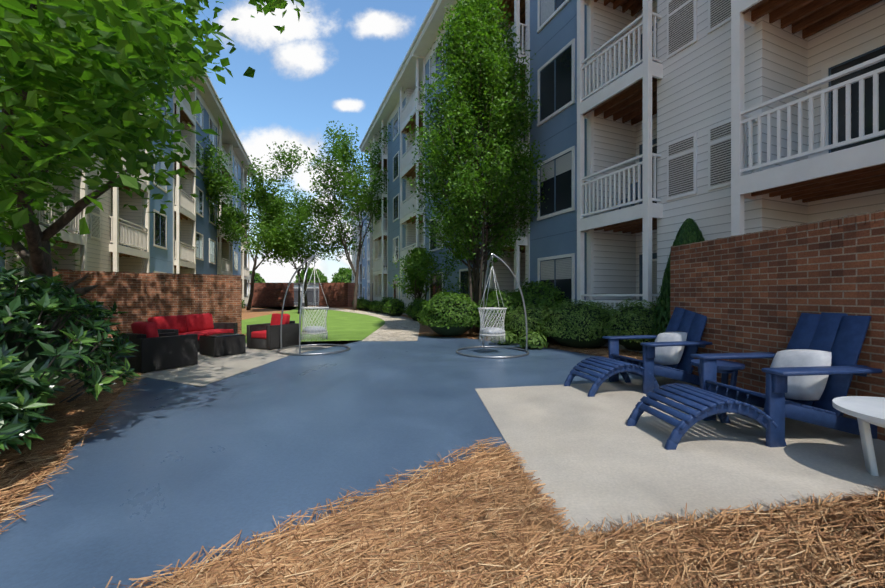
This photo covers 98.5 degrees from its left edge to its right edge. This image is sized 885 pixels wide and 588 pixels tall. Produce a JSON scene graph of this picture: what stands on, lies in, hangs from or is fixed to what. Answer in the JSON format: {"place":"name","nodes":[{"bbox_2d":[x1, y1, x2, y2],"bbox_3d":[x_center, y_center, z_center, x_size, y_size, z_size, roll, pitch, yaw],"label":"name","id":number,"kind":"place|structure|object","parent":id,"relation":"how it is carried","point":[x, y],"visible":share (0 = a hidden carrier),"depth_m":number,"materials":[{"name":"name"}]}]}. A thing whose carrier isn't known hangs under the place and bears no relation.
{"place":"outdoors","nodes":[
{"label":"outdoors","id":0,"kind":"place"},
{"bbox_2d":[83,343,331,385],"bbox_3d":[-5.515,1.236,7.756,5.627,0.001,4.015,0,0,14],"label":"ground pad","id":1,"kind":"object","parent":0,"point":[206,369],"depth_m":6.58,"materials":[{"name":"concrete"}]},
{"bbox_2d":[117,321,197,372],"bbox_3d":[-4.854,0.850,6.518,0.780,0.803,0.865,0,0,27],"label":"armchair","id":2,"kind":"object","parent":1,"relation":"on","point":[156,351],"visible":0.92,"depth_m":6.23,"materials":[{"name":"wicker"}]},
{"bbox_2d":[148,313,237,351],"bbox_3d":[-5.631,0.850,8.562,0.865,0.803,1.950,0,0,7],"label":"sofa","id":3,"kind":"object","parent":1,"relation":"on","point":[201,324],"visible":0.42,"depth_m":8.63,"materials":[{"name":"fabric"}]},
{"bbox_2d":[199,333,245,356],"bbox_3d":[-4.586,1.040,7.951,0.660,0.422,0.620,0,0,35],"label":"coffee table","id":4,"kind":"object","parent":1,"relation":"on","point":[219,344],"visible":0.94,"depth_m":7.75,"materials":[{"name":"wicker"}]},
{"bbox_2d":[247,313,298,349],"bbox_3d":[-4.005,0.850,9.027,0.760,0.803,0.865,0,0,24],"label":"armchair","id":5,"kind":"object","parent":1,"relation":"on","point":[264,336],"visible":0.96,"depth_m":8.79,"materials":[{"name":"wicker"}]},
{"bbox_2d":[196,135,242,228],"bbox_3d":[-20.769,-5.718,27.726,12.478,13.950,7.974,0,0,20],"label":"tree","id":6,"kind":"object","parent":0,"point":[217,182],"visible":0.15,"depth_m":27.13,"materials":[{"name":"green plant"}]},
{"bbox_2d":[174,0,433,282],"label":"sky","id":7,"kind":"structure","parent":0,"point":[340,60],"materials":[{"name":"blue"}]},
{"bbox_2d":[294,302,318,305],"bbox_3d":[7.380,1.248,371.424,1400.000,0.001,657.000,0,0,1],"label":"asphalt ground","id":8,"kind":"structure","parent":0,"point":[309,304],"depth_m":49.44,"materials":[{"name":"grey asphalt"}]},
{"bbox_2d":[247,283,318,302],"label":"garage row","id":9,"kind":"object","parent":8,"relation":"on","point":[313,291],"visible":0.04,"depth_m":62.42,"materials":[{"name":"grey"}]},
{"bbox_2d":[242,306,384,342],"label":"lawn ground","id":10,"kind":"structure","parent":0,"point":[345,326],"depth_m":17.21,"materials":[{"name":"green plant"}]},
{"bbox_2d":[250,283,293,306],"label":"brick wall","id":11,"kind":"structure","parent":10,"relation":"on","point":[268,294],"depth_m":39.67,"materials":[{"name":"brown brick"}]},
{"bbox_2d":[238,172,354,306],"bbox_3d":[-12.131,-4.830,31.169,9.296,12.168,13.379,0,0,1],"label":"tree","id":12,"kind":"object","parent":10,"relation":"on","point":[266,233],"visible":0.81,"depth_m":30.41,"materials":[{"name":"green plant"}]},
{"bbox_2d":[294,268,303,313],"bbox_3d":[-9.480,-0.266,25.193,0.720,3.035,0.720,0,0,1],"label":"lamp post","id":13,"kind":"object","parent":10,"relation":"on","point":[299,270],"visible":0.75,"depth_m":25.15,"materials":[{"name":"black metal"}]},
{"bbox_2d":[291,120,390,309],"bbox_3d":[-6.771,-6.278,30.842,12.142,15.081,9.081,0,0,-44],"label":"tree","id":14,"kind":"object","parent":10,"relation":"on","point":[343,153],"visible":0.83,"depth_m":29.76,"materials":[{"name":"green plant"}]},
{"bbox_2d":[0,336,662,587],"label":"blue pavement","id":15,"kind":"structure","parent":0,"point":[164,473],"depth_m":3.06,"materials":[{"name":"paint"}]},
{"bbox_2d":[276,255,349,355],"bbox_3d":[-2.867,0.170,8.524,1.570,2.138,1.570,0,0,1],"label":"hanging chair","id":16,"kind":"object","parent":15,"relation":"on","point":[309,332],"visible":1,"depth_m":8.38,"materials":[{"name":"silver metal"}]},
{"bbox_2d":[456,253,528,358],"bbox_3d":[1.070,0.174,8.197,1.564,2.137,1.564,0,0,1],"label":"hanging chair","id":17,"kind":"object","parent":15,"relation":"on","point":[490,332],"visible":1,"depth_m":8.17,"materials":[{"name":"silver metal"}]},
{"bbox_2d":[490,330,548,348],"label":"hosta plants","id":18,"kind":"object","parent":15,"relation":"on","point":[536,341],"visible":0.9,"depth_m":8.77,"materials":[{"name":"green plant"}]},
{"bbox_2d":[294,306,419,340],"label":"stone path","id":19,"kind":"structure","parent":0,"point":[396,328],"depth_m":14.06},
{"bbox_2d":[347,186,369,299],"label":"building","id":20,"kind":"structure","parent":0,"point":[364,279],"depth_m":56.89,"materials":[{"name":"blue"}]},
{"bbox_2d":[0,306,884,587],"bbox_3d":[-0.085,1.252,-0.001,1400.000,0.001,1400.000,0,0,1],"label":"ground","id":21,"kind":"structure","parent":0,"point":[253,312],"depth_m":3.12,"materials":[{"name":"brown soil"}]},
{"bbox_2d":[0,366,148,533],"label":"pine straw mulch","id":22,"kind":"object","parent":21,"relation":"on","point":[13,454],"visible":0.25,"depth_m":3.23,"materials":[{"name":"brown plant"}]},
{"bbox_2d":[0,266,139,453],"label":"laurel bush","id":23,"kind":"object","parent":22,"relation":"on","point":[42,355],"visible":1,"depth_m":3.04,"materials":[{"name":"green plant"}]},
{"bbox_2d":[0,0,256,306],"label":"building","id":24,"kind":"structure","parent":21,"relation":"on","point":[180,237],"depth_m":20.81,"materials":[{"name":"beige"}]},
{"bbox_2d":[52,269,241,340],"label":"brick wall","id":25,"kind":"structure","parent":21,"relation":"on","point":[141,297],"depth_m":10.67,"materials":[{"name":"brown brick"}]},
{"bbox_2d":[0,0,310,322],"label":"tree","id":26,"kind":"object","parent":21,"relation":"on","point":[79,67],"visible":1,"depth_m":3.16,"materials":[{"name":"green plant"}]},
{"bbox_2d":[212,141,315,309],"bbox_3d":[-14.525,-5.280,30.956,9.082,13.118,11.835,0,0,-23],"label":"tree","id":27,"kind":"object","parent":21,"relation":"on","point":[235,229],"visible":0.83,"depth_m":29.52,"materials":[{"name":"green plant"}]},
{"bbox_2d":[249,267,351,282],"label":"tree line","id":28,"kind":"object","parent":21,"relation":"on","point":[343,276],"visible":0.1,"depth_m":216.20,"materials":[{"name":"green plant"}]},
{"bbox_2d":[302,291,307,306],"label":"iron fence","id":29,"kind":"object","parent":21,"relation":"on","point":[303,299],"visible":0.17,"depth_m":40.29,"materials":[{"name":"black metal"}]},
{"bbox_2d":[319,283,354,306],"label":"brick wall","id":30,"kind":"structure","parent":21,"relation":"on","point":[339,294],"depth_m":39.07,"materials":[{"name":"brown brick"}]},
{"bbox_2d":[352,297,427,320],"bbox_3d":[-3.986,0.737,25.950,1.873,1.288,22.896,0,0,-23],"label":"shrub row","id":31,"kind":"object","parent":21,"relation":"on","point":[392,307],"visible":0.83,"depth_m":22.14,"materials":[{"name":"green plant"}]},
{"bbox_2d":[388,247,438,299],"bbox_3d":[-1.289,-0.631,19.906,2.304,3.797,2.324,0,0,33],"label":"bush","id":32,"kind":"object","parent":21,"relation":"on","point":[416,286],"visible":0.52,"depth_m":19.78,"materials":[{"name":"green plant"}]},
{"bbox_2d":[390,238,467,295],"bbox_3d":[-0.650,-0.848,16.865,3.661,4.206,2.518,0,0,1],"label":"shrub","id":33,"kind":"object","parent":21,"relation":"on","point":[422,272],"visible":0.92,"depth_m":16.69,"materials":[{"name":"green plant"}]},
{"bbox_2d":[405,0,551,333],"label":"tree","id":34,"kind":"object","parent":21,"relation":"on","point":[476,54],"visible":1,"depth_m":11.43,"materials":[{"name":"green plant"}]},
{"bbox_2d":[415,278,568,336],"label":"shrubs","id":35,"kind":"object","parent":21,"relation":"on","point":[445,314],"visible":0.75,"depth_m":10.81,"materials":[{"name":"green plant"}]},
{"bbox_2d":[125,442,884,587],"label":"pine straw","id":36,"kind":"object","parent":21,"relation":"on","point":[412,546],"visible":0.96,"depth_m":1.84,"materials":[{"name":"brown plant"}]},
{"bbox_2d":[94,434,884,587],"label":"pine straw edge","id":37,"kind":"object","parent":36,"relation":"on","point":[175,572],"visible":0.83,"depth_m":2.06,"materials":[{"name":"brown plant"}]},
{"bbox_2d":[425,330,642,359],"bbox_3d":[3.000,1.221,9.631,3.480,0.056,8.944,0,0,-37],"label":"planting bed","id":38,"kind":"object","parent":21,"relation":"on","point":[585,350],"visible":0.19,"depth_m":8.63,"materials":[{"name":"brown soil"}]},
{"bbox_2d":[651,218,704,341],"bbox_3d":[4.664,-0.125,7.212,1.285,2.671,1.275,0,0,1],"label":"conical shrub","id":39,"kind":"object","parent":38,"relation":"on","point":[689,232],"visible":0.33,"depth_m":7.16,"materials":[{"name":"green plant"}]},
{"bbox_2d":[499,298,665,350],"bbox_3d":[3.930,0.673,8.724,5.614,1.223,2.079,0,0,34],"label":"boxwood hedge","id":40,"kind":"object","parent":21,"relation":"on","point":[584,324],"visible":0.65,"depth_m":8.49,"materials":[{"name":"green plant"}]},
{"bbox_2d":[359,0,884,353],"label":"building","id":41,"kind":"structure","parent":21,"relation":"on","point":[656,124],"depth_m":8.13,"materials":[{"name":"white"}]},
{"bbox_2d":[475,377,884,535],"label":"ground pad","id":42,"kind":"object","parent":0,"point":[591,459],"depth_m":2.88,"materials":[{"name":"concrete"}]},
{"bbox_2d":[564,356,658,396],"bbox_3d":[2.216,1.066,5.014,1.052,0.424,0.638,0,0,-13],"label":"footrest","id":43,"kind":"object","parent":42,"relation":"on","point":[610,366],"visible":0.96,"depth_m":4.83,"materials":[{"name":"blue wood"}]},
{"bbox_2d":[602,307,712,393],"bbox_3d":[3.018,0.714,5.232,1.202,1.090,0.946,0,0,-13],"label":"adirondack chair","id":44,"kind":"object","parent":42,"relation":"on","point":[672,347],"visible":0.88,"depth_m":5.10,"materials":[{"name":"blue wood"}]},
{"bbox_2d":[626,383,786,449],"bbox_3d":[2.283,1.066,3.372,1.052,0.424,0.638,0,0,-5],"label":"footrest","id":45,"kind":"object","parent":42,"relation":"on","point":[705,403],"visible":0.9,"depth_m":3.18,"materials":[{"name":"blue wood"}]},
{"bbox_2d":[691,359,744,387],"bbox_3d":[3.123,1.012,4.335,0.500,0.480,0.500,0,0,1],"label":"side table","id":46,"kind":"object","parent":42,"relation":"on","point":[725,368],"visible":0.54,"depth_m":4.19,"materials":[{"name":"blue wood"}]},
{"bbox_2d":[670,209,884,440],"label":"brick wall","id":47,"kind":"structure","parent":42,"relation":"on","point":[761,291],"depth_m":4.09,"materials":[{"name":"brown brick"}]},
{"bbox_2d":[690,312,881,446],"bbox_3d":[3.187,0.714,3.512,1.202,1.090,0.946,0,0,-8],"label":"adirondack chair","id":48,"kind":"object","parent":42,"relation":"on","point":[812,370],"visible":0.88,"depth_m":3.36,"materials":[{"name":"blue wood"}]},
{"bbox_2d":[832,396,884,475],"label":"side table","id":49,"kind":"object","parent":42,"relation":"on","point":[866,411],"visible":0.88,"depth_m":2.63,"materials":[{"name":"white plastic"}]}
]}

